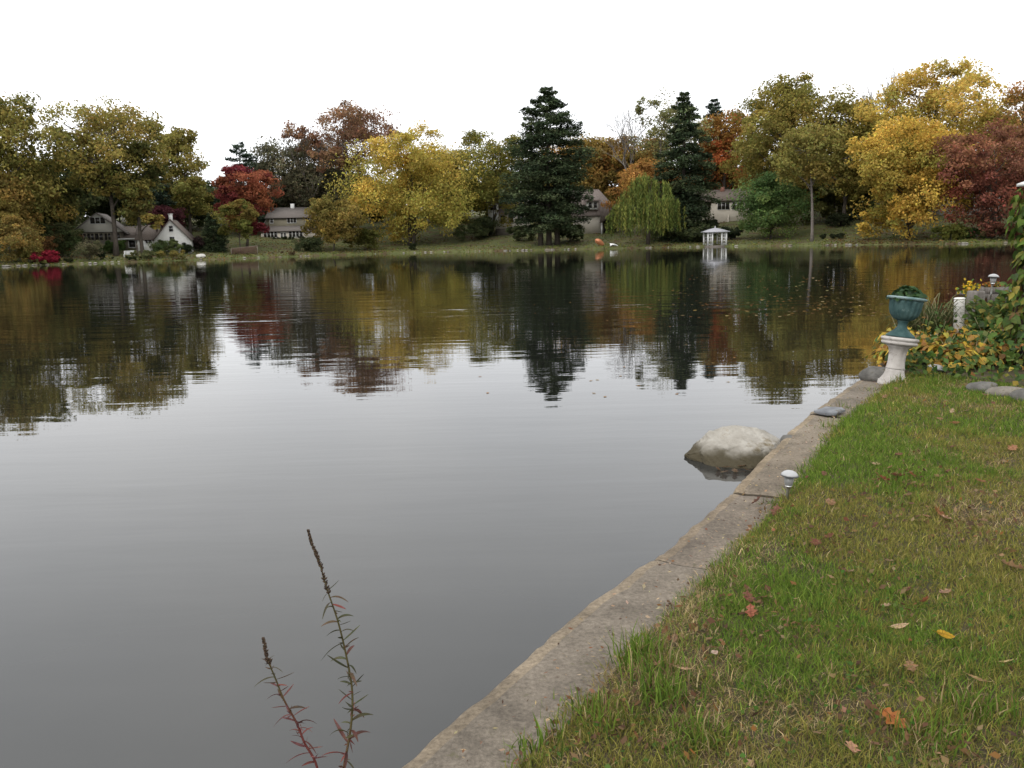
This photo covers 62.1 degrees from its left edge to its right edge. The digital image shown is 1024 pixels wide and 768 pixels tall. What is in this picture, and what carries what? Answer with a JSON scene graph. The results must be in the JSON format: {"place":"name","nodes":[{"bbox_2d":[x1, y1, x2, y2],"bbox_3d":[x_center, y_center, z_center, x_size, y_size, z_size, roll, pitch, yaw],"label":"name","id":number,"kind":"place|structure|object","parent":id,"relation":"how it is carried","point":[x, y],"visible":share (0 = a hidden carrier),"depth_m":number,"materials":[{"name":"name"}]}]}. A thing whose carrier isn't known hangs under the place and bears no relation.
{"place":"outdoors","nodes":[
{"label":"outdoors","id":0,"kind":"place"},
{"bbox_2d":[254,529,372,767],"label":"loosestrife","id":1,"kind":"object","parent":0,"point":[351,676],"visible":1,"depth_m":2.02,"materials":[{"name":"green plant"}]},
{"bbox_2d":[0,243,1020,767],"bbox_3d":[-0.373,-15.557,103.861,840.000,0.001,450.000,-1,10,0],"label":"lake water","id":2,"kind":"structure","parent":0,"point":[458,475],"depth_m":8.23,"materials":[{"name":"grey liquid"}]},
{"bbox_2d":[366,257,998,396],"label":"floating leaves","id":3,"kind":"object","parent":2,"relation":"on","point":[807,303],"visible":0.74,"depth_m":24.89,"materials":[{"name":"yellow plant"}]},
{"bbox_2d":[684,425,779,468],"bbox_3d":[2.106,0.631,7.942,0.991,0.452,0.893,-1,10,0],"label":"boulder","id":4,"kind":"object","parent":2,"relation":"in","point":[732,446],"visible":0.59,"depth_m":7.78,"materials":[{"name":"stone"}]},
{"bbox_2d":[0,200,1021,266],"bbox_3d":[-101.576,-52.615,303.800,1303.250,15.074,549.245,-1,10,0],"label":"bank","id":5,"kind":"structure","parent":0,"point":[818,229],"depth_m":159.51,"materials":[{"name":"green plant"}]},
{"bbox_2d":[0,214,44,261],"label":"shrub","id":6,"kind":"object","parent":5,"relation":"on","point":[13,230],"visible":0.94,"depth_m":120.81,"materials":[{"name":"yellow plant"}]},
{"bbox_2d":[0,170,45,256],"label":"maple tree","id":7,"kind":"object","parent":5,"relation":"on","point":[10,190],"visible":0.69,"depth_m":124.36,"materials":[{"name":"green plant"}]},
{"bbox_2d":[13,237,44,261],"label":"shrub","id":8,"kind":"object","parent":5,"relation":"on","point":[21,253],"visible":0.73,"depth_m":122.44,"materials":[{"name":"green plant"}]},
{"bbox_2d":[0,91,81,252],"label":"maple tree","id":9,"kind":"object","parent":5,"relation":"on","point":[16,131],"visible":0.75,"depth_m":130.31,"materials":[{"name":"green plant"}]},
{"bbox_2d":[29,250,60,262],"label":"burning bush","id":10,"kind":"object","parent":5,"relation":"on","point":[48,256],"visible":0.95,"depth_m":123.69,"materials":[{"name":"red plant"}]},
{"bbox_2d":[6,156,88,246],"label":"shade tree","id":11,"kind":"object","parent":5,"relation":"on","point":[66,200],"visible":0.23,"depth_m":141.08,"materials":[{"name":"green plant"}]},
{"bbox_2d":[36,221,87,256],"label":"shrub","id":12,"kind":"object","parent":5,"relation":"on","point":[63,238],"visible":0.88,"depth_m":131.59,"materials":[{"name":"green plant"}]},
{"bbox_2d":[38,149,131,227],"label":"dark tree","id":13,"kind":"object","parent":5,"relation":"on","point":[91,202],"visible":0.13,"depth_m":162.37,"materials":[{"name":"green plant"}]},
{"bbox_2d":[71,239,104,259],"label":"shrub","id":14,"kind":"object","parent":5,"relation":"on","point":[86,248],"visible":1,"depth_m":128.39,"materials":[{"name":"green plant"}]},
{"bbox_2d":[34,94,172,255],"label":"oak tree","id":15,"kind":"object","parent":5,"relation":"on","point":[98,127],"visible":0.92,"depth_m":133.64,"materials":[{"name":"green plant"}]},
{"bbox_2d":[98,240,125,253],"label":"shrub","id":16,"kind":"object","parent":5,"relation":"on","point":[108,246],"visible":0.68,"depth_m":141.09,"materials":[{"name":"green plant"}]},
{"bbox_2d":[74,213,161,249],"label":"gabled house","id":17,"kind":"structure","parent":5,"relation":"on","point":[96,226],"depth_m":144.65,"materials":[{"name":"grey"}]},
{"bbox_2d":[104,171,141,225],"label":"dark tree","id":18,"kind":"object","parent":5,"relation":"on","point":[118,205],"visible":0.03,"depth_m":176.43,"materials":[{"name":"green plant"}]},
{"bbox_2d":[102,140,168,253],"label":"oak tree","id":19,"kind":"object","parent":5,"relation":"on","point":[149,177],"visible":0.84,"depth_m":138.14,"materials":[{"name":"green plant"}]},
{"bbox_2d":[130,250,156,258],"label":"shrub","id":20,"kind":"object","parent":5,"relation":"on","point":[146,254],"visible":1,"depth_m":133.07,"materials":[{"name":"green plant"}]},
{"bbox_2d":[141,164,177,227],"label":"pine tree","id":21,"kind":"object","parent":5,"relation":"on","point":[159,195],"visible":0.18,"depth_m":161.05,"materials":[{"name":"green plant"}]},
{"bbox_2d":[134,214,193,252],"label":"white cottage","id":22,"kind":"structure","parent":5,"relation":"on","point":[176,230],"depth_m":145.69,"materials":[{"name":"white paint"}]},
{"bbox_2d":[147,239,182,254],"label":"shrub","id":23,"kind":"object","parent":5,"relation":"on","point":[165,246],"visible":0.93,"depth_m":141.07,"materials":[{"name":"green plant"}]},
{"bbox_2d":[147,204,187,227],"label":"dark cherry","id":24,"kind":"object","parent":5,"relation":"on","point":[164,211],"visible":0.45,"depth_m":158.89,"materials":[{"name":"red plant"}]},
{"bbox_2d":[120,176,220,227],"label":"dark tree","id":25,"kind":"object","parent":5,"relation":"on","point":[210,188],"visible":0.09,"depth_m":178.60,"materials":[{"name":"green plant"}]},
{"bbox_2d":[155,250,185,258],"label":"shrub","id":26,"kind":"object","parent":5,"relation":"on","point":[172,254],"visible":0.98,"depth_m":136.35,"materials":[{"name":"green plant"}]},
{"bbox_2d":[156,126,215,233],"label":"maple tree","id":27,"kind":"object","parent":5,"relation":"on","point":[190,191],"visible":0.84,"depth_m":164.11,"materials":[{"name":"green plant"}]},
{"bbox_2d":[199,213,228,252],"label":"spruce tree","id":28,"kind":"object","parent":5,"relation":"on","point":[220,243],"visible":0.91,"depth_m":149.51,"materials":[{"name":"green plant"}]},
{"bbox_2d":[210,199,259,252],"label":"young tree","id":29,"kind":"object","parent":5,"relation":"on","point":[239,224],"visible":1,"depth_m":145.87,"materials":[{"name":"green plant"}]},
{"bbox_2d":[212,141,271,232],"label":"pine tree","id":30,"kind":"object","parent":5,"relation":"on","point":[248,158],"visible":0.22,"depth_m":173.30,"materials":[{"name":"green plant"}]},
{"bbox_2d":[211,164,283,247],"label":"red maple","id":31,"kind":"object","parent":5,"relation":"on","point":[250,190],"visible":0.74,"depth_m":154.57,"materials":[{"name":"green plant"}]},
{"bbox_2d":[261,204,322,239],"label":"two storey house","id":32,"kind":"structure","parent":5,"relation":"on","point":[287,222],"depth_m":175.32,"materials":[{"name":"beige"}]},
{"bbox_2d":[246,136,348,207],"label":"ash tree","id":33,"kind":"object","parent":5,"relation":"on","point":[292,179],"visible":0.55,"depth_m":181.91,"materials":[{"name":"green plant"}]},
{"bbox_2d":[291,236,323,251],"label":"shrub","id":34,"kind":"object","parent":5,"relation":"on","point":[312,243],"visible":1,"depth_m":156.19,"materials":[{"name":"green plant"}]},
{"bbox_2d":[276,120,348,206],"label":"bare tree","id":35,"kind":"object","parent":5,"relation":"on","point":[327,161],"visible":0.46,"depth_m":178.62,"materials":[{"name":"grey plant"}]},
{"bbox_2d":[287,166,380,231],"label":"ash tree","id":36,"kind":"object","parent":5,"relation":"on","point":[329,177],"visible":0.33,"depth_m":183.33,"materials":[{"name":"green plant"}]},
{"bbox_2d":[300,194,369,251],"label":"birch tree","id":37,"kind":"object","parent":5,"relation":"on","point":[331,219],"visible":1,"depth_m":157.19,"materials":[{"name":"yellow plant"}]},
{"bbox_2d":[281,99,404,236],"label":"ash tree","id":38,"kind":"object","parent":5,"relation":"on","point":[354,127],"visible":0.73,"depth_m":175.81,"materials":[{"name":"brown plant"}]},
{"bbox_2d":[342,227,385,249],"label":"shrub","id":39,"kind":"object","parent":5,"relation":"on","point":[365,237],"visible":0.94,"depth_m":162.98,"materials":[{"name":"green plant"}]},
{"bbox_2d":[318,120,485,245],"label":"yellow tree","id":40,"kind":"object","parent":5,"relation":"on","point":[410,205],"visible":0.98,"depth_m":167.29,"materials":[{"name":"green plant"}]},
{"bbox_2d":[427,144,484,228],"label":"shade tree","id":41,"kind":"object","parent":5,"relation":"on","point":[465,219],"visible":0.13,"depth_m":186.33,"materials":[{"name":"green plant"}]},
{"bbox_2d":[453,223,487,240],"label":"shrub","id":42,"kind":"object","parent":5,"relation":"on","point":[473,228],"visible":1,"depth_m":174.11,"materials":[{"name":"green plant"}]},
{"bbox_2d":[472,215,500,237],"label":"shrub","id":43,"kind":"object","parent":5,"relation":"on","point":[485,221],"visible":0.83,"depth_m":177.50,"materials":[{"name":"green plant"}]},
{"bbox_2d":[443,129,550,235],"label":"yellow tree","id":44,"kind":"object","parent":5,"relation":"on","point":[488,188],"visible":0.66,"depth_m":177.05,"materials":[{"name":"green plant"}]},
{"bbox_2d":[0,207,1015,265],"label":"bank cover","id":45,"kind":"object","parent":5,"relation":"on","point":[639,245],"visible":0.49,"depth_m":150.31,"materials":[{"name":"green plant"}]},
{"bbox_2d":[488,200,529,235],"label":"chimney house","id":46,"kind":"structure","parent":5,"relation":"on","point":[500,230],"depth_m":182.14,"materials":[{"name":"beige"}]},
{"bbox_2d":[505,225,535,240],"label":"shrub","id":47,"kind":"object","parent":5,"relation":"on","point":[517,234],"visible":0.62,"depth_m":169.06,"materials":[{"name":"green plant"}]},
{"bbox_2d":[497,86,602,245],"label":"white pine","id":48,"kind":"object","parent":5,"relation":"on","point":[560,173],"visible":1,"depth_m":156.40,"materials":[{"name":"green plant"}]},
{"bbox_2d":[554,223,584,240],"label":"shrub","id":49,"kind":"object","parent":5,"relation":"on","point":[569,236],"visible":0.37,"depth_m":166.39,"materials":[{"name":"green plant"}]},
{"bbox_2d":[525,131,649,203],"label":"autumn tree","id":50,"kind":"object","parent":5,"relation":"on","point":[592,142],"visible":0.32,"depth_m":202.09,"materials":[{"name":"orange plant"}]},
{"bbox_2d":[571,189,619,233],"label":"steep roofed house","id":51,"kind":"structure","parent":5,"relation":"on","point":[597,212],"depth_m":177.10,"materials":[{"name":"beige"}]},
{"bbox_2d":[579,133,669,202],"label":"autumn tree","id":52,"kind":"object","parent":5,"relation":"on","point":[650,155],"visible":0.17,"depth_m":203.38,"materials":[{"name":"orange plant"}]},
{"bbox_2d":[600,103,653,179],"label":"bare tree","id":53,"kind":"object","parent":5,"relation":"on","point":[630,130],"visible":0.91,"depth_m":183.68,"materials":[{"name":"grey plant"}]},
{"bbox_2d":[605,172,685,244],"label":"willow tree","id":54,"kind":"object","parent":5,"relation":"on","point":[646,206],"visible":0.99,"depth_m":151.48,"materials":[{"name":"green plant"}]},
{"bbox_2d":[600,157,695,211],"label":"orange maple","id":55,"kind":"object","parent":5,"relation":"on","point":[641,167],"visible":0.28,"depth_m":165.76,"materials":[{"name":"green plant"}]},
{"bbox_2d":[627,87,718,180],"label":"pale tree","id":56,"kind":"object","parent":5,"relation":"on","point":[663,116],"visible":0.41,"depth_m":178.94,"materials":[{"name":"green plant"}]},
{"bbox_2d":[667,226,702,241],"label":"shrub","id":57,"kind":"object","parent":5,"relation":"on","point":[691,233],"visible":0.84,"depth_m":154.33,"materials":[{"name":"green plant"}]},
{"bbox_2d":[650,91,722,242],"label":"spruce tree","id":58,"kind":"object","parent":5,"relation":"on","point":[696,208],"visible":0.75,"depth_m":156.74,"materials":[{"name":"green plant"}]},
{"bbox_2d":[694,98,728,187],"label":"pine tree","id":59,"kind":"object","parent":5,"relation":"on","point":[713,108],"visible":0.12,"depth_m":191.81,"materials":[{"name":"green plant"}]},
{"bbox_2d":[700,227,729,246],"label":"gazebo","id":60,"kind":"object","parent":5,"relation":"on","point":[715,230],"visible":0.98,"depth_m":146.62,"materials":[{"name":"white wood"}]},
{"bbox_2d":[695,187,750,222],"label":"cream house","id":61,"kind":"structure","parent":5,"relation":"on","point":[723,211],"depth_m":181.36,"materials":[{"name":"beige paint"}]},
{"bbox_2d":[711,226,742,239],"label":"shrub","id":62,"kind":"object","parent":5,"relation":"on","point":[732,233],"visible":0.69,"depth_m":153.78,"materials":[{"name":"green plant"}]},
{"bbox_2d":[696,105,758,189],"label":"red maple","id":63,"kind":"object","parent":5,"relation":"on","point":[727,135],"visible":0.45,"depth_m":186.31,"materials":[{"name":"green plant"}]},
{"bbox_2d":[723,170,819,238],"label":"magnolia tree","id":64,"kind":"object","parent":5,"relation":"on","point":[766,204],"visible":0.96,"depth_m":145.31,"materials":[{"name":"green plant"}]},
{"bbox_2d":[718,71,838,226],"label":"maple tree","id":65,"kind":"object","parent":5,"relation":"on","point":[788,109],"visible":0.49,"depth_m":157.31,"materials":[{"name":"green plant"}]},
{"bbox_2d":[766,119,861,241],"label":"leaning oak","id":66,"kind":"object","parent":5,"relation":"on","point":[818,166],"visible":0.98,"depth_m":134.28,"materials":[{"name":"green plant"}]},
{"bbox_2d":[791,171,878,224],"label":"dark tree","id":67,"kind":"object","parent":5,"relation":"on","point":[822,206],"visible":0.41,"depth_m":157.87,"materials":[{"name":"green plant"}]},
{"bbox_2d":[824,213,853,225],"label":"shrub","id":68,"kind":"object","parent":5,"relation":"on","point":[836,218],"visible":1,"depth_m":152.88,"materials":[{"name":"green plant"}]},
{"bbox_2d":[788,83,895,225],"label":"yellow tree","id":69,"kind":"object","parent":5,"relation":"on","point":[847,184],"visible":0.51,"depth_m":150.01,"materials":[{"name":"green plant"}]},
{"bbox_2d":[849,64,911,217],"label":"bare tree","id":70,"kind":"object","parent":5,"relation":"on","point":[891,76],"visible":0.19,"depth_m":156.07,"materials":[{"name":"grey plant"}]},
{"bbox_2d":[844,112,981,239],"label":"golden maple","id":71,"kind":"object","parent":5,"relation":"on","point":[907,172],"visible":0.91,"depth_m":122.94,"materials":[{"name":"yellow plant"}]},
{"bbox_2d":[841,54,1021,220],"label":"yellow tree","id":72,"kind":"object","parent":5,"relation":"on","point":[933,99],"visible":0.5,"depth_m":138.82,"materials":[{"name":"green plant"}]},
{"bbox_2d":[930,223,971,239],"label":"shrub","id":73,"kind":"object","parent":5,"relation":"on","point":[957,231],"visible":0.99,"depth_m":120.69,"materials":[{"name":"green plant"}]},
{"bbox_2d":[926,117,1023,237],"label":"red maple","id":74,"kind":"object","parent":5,"relation":"on","point":[977,183],"visible":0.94,"depth_m":116.46,"materials":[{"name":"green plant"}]},
{"bbox_2d":[970,79,1023,215],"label":"autumn tree","id":75,"kind":"object","parent":5,"relation":"on","point":[1013,92],"visible":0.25,"depth_m":135.23,"materials":[{"name":"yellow plant"}]},
{"bbox_2d":[980,223,1021,239],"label":"shrub","id":76,"kind":"object","parent":5,"relation":"on","point":[999,227],"visible":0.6,"depth_m":116.88,"materials":[{"name":"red plant"}]},
{"bbox_2d":[0,0,1023,216],"label":"sky","id":77,"kind":"structure","parent":0,"point":[230,72],"materials":[{"name":"white"}]},
{"bbox_2d":[402,363,905,767],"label":"lake wall","id":78,"kind":"structure","parent":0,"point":[530,680],"depth_m":3.41,"materials":[{"name":"concrete"}]},
{"bbox_2d":[814,406,844,415],"bbox_3d":[2.750,0.230,7.326,0.263,0.027,0.220,-8,13,-22],"label":"flat stone","id":79,"kind":"object","parent":78,"relation":"on","point":[830,411],"visible":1,"depth_m":7.29,"materials":[{"name":"grey stone"}]},
{"bbox_2d":[858,366,885,381],"bbox_3d":[3.866,-0.088,9.013,0.350,0.209,0.392,-1,10,0],"label":"stone","id":80,"kind":"object","parent":78,"relation":"on","point":[872,373],"visible":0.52,"depth_m":8.90,"materials":[{"name":"grey stone"}]},
{"bbox_2d":[877,335,919,384],"bbox_3d":[3.950,-0.221,8.740,0.370,0.526,0.370,3,8,-18],"label":"pedestal","id":81,"kind":"object","parent":78,"relation":"on","point":[899,348],"visible":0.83,"depth_m":8.66,"materials":[{"name":"white stone"}]},
{"bbox_2d":[885,295,927,338],"bbox_3d":[4.001,-0.683,8.681,0.384,0.408,0.384,4,7,-18],"label":"garden urn","id":82,"kind":"object","parent":81,"relation":"on","point":[903,312],"visible":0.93,"depth_m":8.58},
{"bbox_2d":[886,285,927,301],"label":"urn plant","id":83,"kind":"object","parent":82,"relation":"in","point":[909,291],"visible":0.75,"depth_m":8.58,"materials":[{"name":"green plant"}]},
{"bbox_2d":[497,361,1023,767],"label":"lawn","id":84,"kind":"structure","parent":0,"point":[1009,379],"depth_m":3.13,"materials":[{"name":"green plant"}]},
{"bbox_2d":[454,379,1023,767],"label":"leaf crumbs","id":85,"kind":"object","parent":84,"relation":"on","point":[710,620],"visible":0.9,"depth_m":3.23,"materials":[{"name":"brown dry leaves"}]},
{"bbox_2d":[531,452,1023,767],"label":"clover","id":86,"kind":"object","parent":84,"relation":"on","point":[890,758],"visible":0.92,"depth_m":2.84,"materials":[{"name":"green plant"}]},
{"bbox_2d":[780,470,798,498],"bbox_3d":[1.629,0.632,5.019,0.105,0.254,0.105,3,10,-1],"label":"path light","id":87,"kind":"object","parent":84,"relation":"on","point":[789,476],"visible":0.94,"depth_m":4.99,"materials":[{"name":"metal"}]},
{"bbox_2d":[867,343,909,366],"bbox_3d":[4.362,-0.337,9.777,0.490,0.324,0.489,8,13,44],"label":"hosta","id":88,"kind":"object","parent":84,"relation":"on","point":[879,356],"visible":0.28,"depth_m":9.78,"materials":[{"name":"yellow plant"}]},
{"bbox_2d":[878,704,905,727],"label":"fallen leaf","id":89,"kind":"object","parent":84,"relation":"on","point":[886,714],"visible":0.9,"depth_m":2.62,"materials":[{"name":"orange plant"}]},
{"bbox_2d":[876,330,935,367],"bbox_3d":[4.537,-0.406,9.730,0.698,0.469,0.733,1,10,13],"label":"hosta","id":90,"kind":"object","parent":84,"relation":"on","point":[914,350],"visible":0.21,"depth_m":9.59,"materials":[{"name":"yellow plant"}]},
{"bbox_2d":[868,293,990,335],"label":"ornamental grass","id":91,"kind":"object","parent":84,"relation":"on","point":[930,315],"depth_m":10.74,"materials":[{"name":"green plant"}]},
{"bbox_2d":[912,332,964,365],"bbox_3d":[4.804,-0.362,9.490,0.678,0.450,0.679,7,13,40],"label":"hosta","id":92,"kind":"object","parent":84,"relation":"on","point":[924,344],"visible":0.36,"depth_m":9.41,"materials":[{"name":"yellow plant"}]},
{"bbox_2d":[919,331,982,371],"bbox_3d":[4.854,-0.341,9.326,0.643,0.461,0.644,-7,11,-28],"label":"hosta","id":93,"kind":"object","parent":84,"relation":"on","point":[956,356],"visible":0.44,"depth_m":9.20,"materials":[{"name":"yellow plant"}]},
{"bbox_2d":[953,297,964,333],"bbox_3d":[5.600,-0.631,10.668,0.132,0.906,0.132,-3,10,0],"label":"white post","id":94,"kind":"object","parent":84,"relation":"on","point":[960,310],"visible":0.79,"depth_m":10.58,"materials":[{"name":"paint"}]},
{"bbox_2d":[905,289,1023,385],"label":"ground cover","id":95,"kind":"object","parent":84,"relation":"on","point":[954,368],"visible":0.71,"depth_m":8.84,"materials":[{"name":"green plant"}]},
{"bbox_2d":[955,278,981,304],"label":"yellow flowers","id":96,"kind":"object","parent":84,"relation":"on","point":[969,287],"visible":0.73,"depth_m":11.55,"materials":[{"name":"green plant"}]},
{"bbox_2d":[964,291,984,325],"bbox_3d":[6.154,-0.577,11.389,0.221,1.333,0.224,0,10,0],"label":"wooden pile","id":97,"kind":"object","parent":84,"relation":"on","point":[971,294],"visible":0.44,"depth_m":11.22,"materials":[{"name":"grey wood"}]},
{"bbox_2d":[950,332,1013,370],"bbox_3d":[5.101,-0.356,9.393,0.826,0.457,0.781,-7,11,-30],"label":"hosta","id":98,"kind":"object","parent":84,"relation":"on","point":[980,353],"visible":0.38,"depth_m":9.23,"materials":[{"name":"yellow plant"}]},
{"bbox_2d":[966,381,997,392],"bbox_3d":[4.412,0.037,7.991,0.308,0.123,0.210,-3,10,-11],"label":"stone","id":99,"kind":"object","parent":84,"relation":"on","point":[980,385],"visible":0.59,"depth_m":7.92,"materials":[{"name":"grey stone"}]},
{"bbox_2d":[964,295,1009,333],"bbox_3d":[5.937,-0.727,10.604,0.592,0.712,0.897,1,10,16],"label":"garden bush","id":100,"kind":"object","parent":84,"relation":"on","point":[974,315],"visible":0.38,"depth_m":10.65,"materials":[{"name":"green plant"}]},
{"bbox_2d":[963,323,1016,353],"bbox_3d":[5.578,-0.495,9.649,0.767,0.618,0.805,-1,10,0],"label":"garden bush","id":101,"kind":"object","parent":84,"relation":"on","point":[1001,335],"visible":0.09,"depth_m":9.64,"materials":[{"name":"green plant"}]},
{"bbox_2d":[969,281,1015,329],"bbox_3d":[6.054,-0.768,10.207,0.760,0.920,1.084,-1,10,0],"label":"garden bush","id":102,"kind":"object","parent":84,"relation":"on","point":[1000,299],"visible":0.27,"depth_m":10.29,"materials":[{"name":"green plant"}]},
{"bbox_2d":[984,386,1021,396],"bbox_3d":[4.493,0.079,7.732,0.355,0.117,0.196,1,10,11],"label":"stone","id":103,"kind":"object","parent":84,"relation":"on","point":[1006,390],"visible":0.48,"depth_m":7.68,"materials":[{"name":"beige stone"}]},
{"bbox_2d":[1016,182,1023,366],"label":"vine post","id":104,"kind":"object","parent":84,"relation":"on","point":[1021,184],"visible":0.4,"depth_m":9.13,"materials":[{"name":"white wood"}]},
{"bbox_2d":[986,188,1023,369],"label":"climbing vine","id":105,"kind":"object","parent":104,"relation":"attached to","point":[1009,320],"visible":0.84,"depth_m":9.06,"materials":[{"name":"green plant"}]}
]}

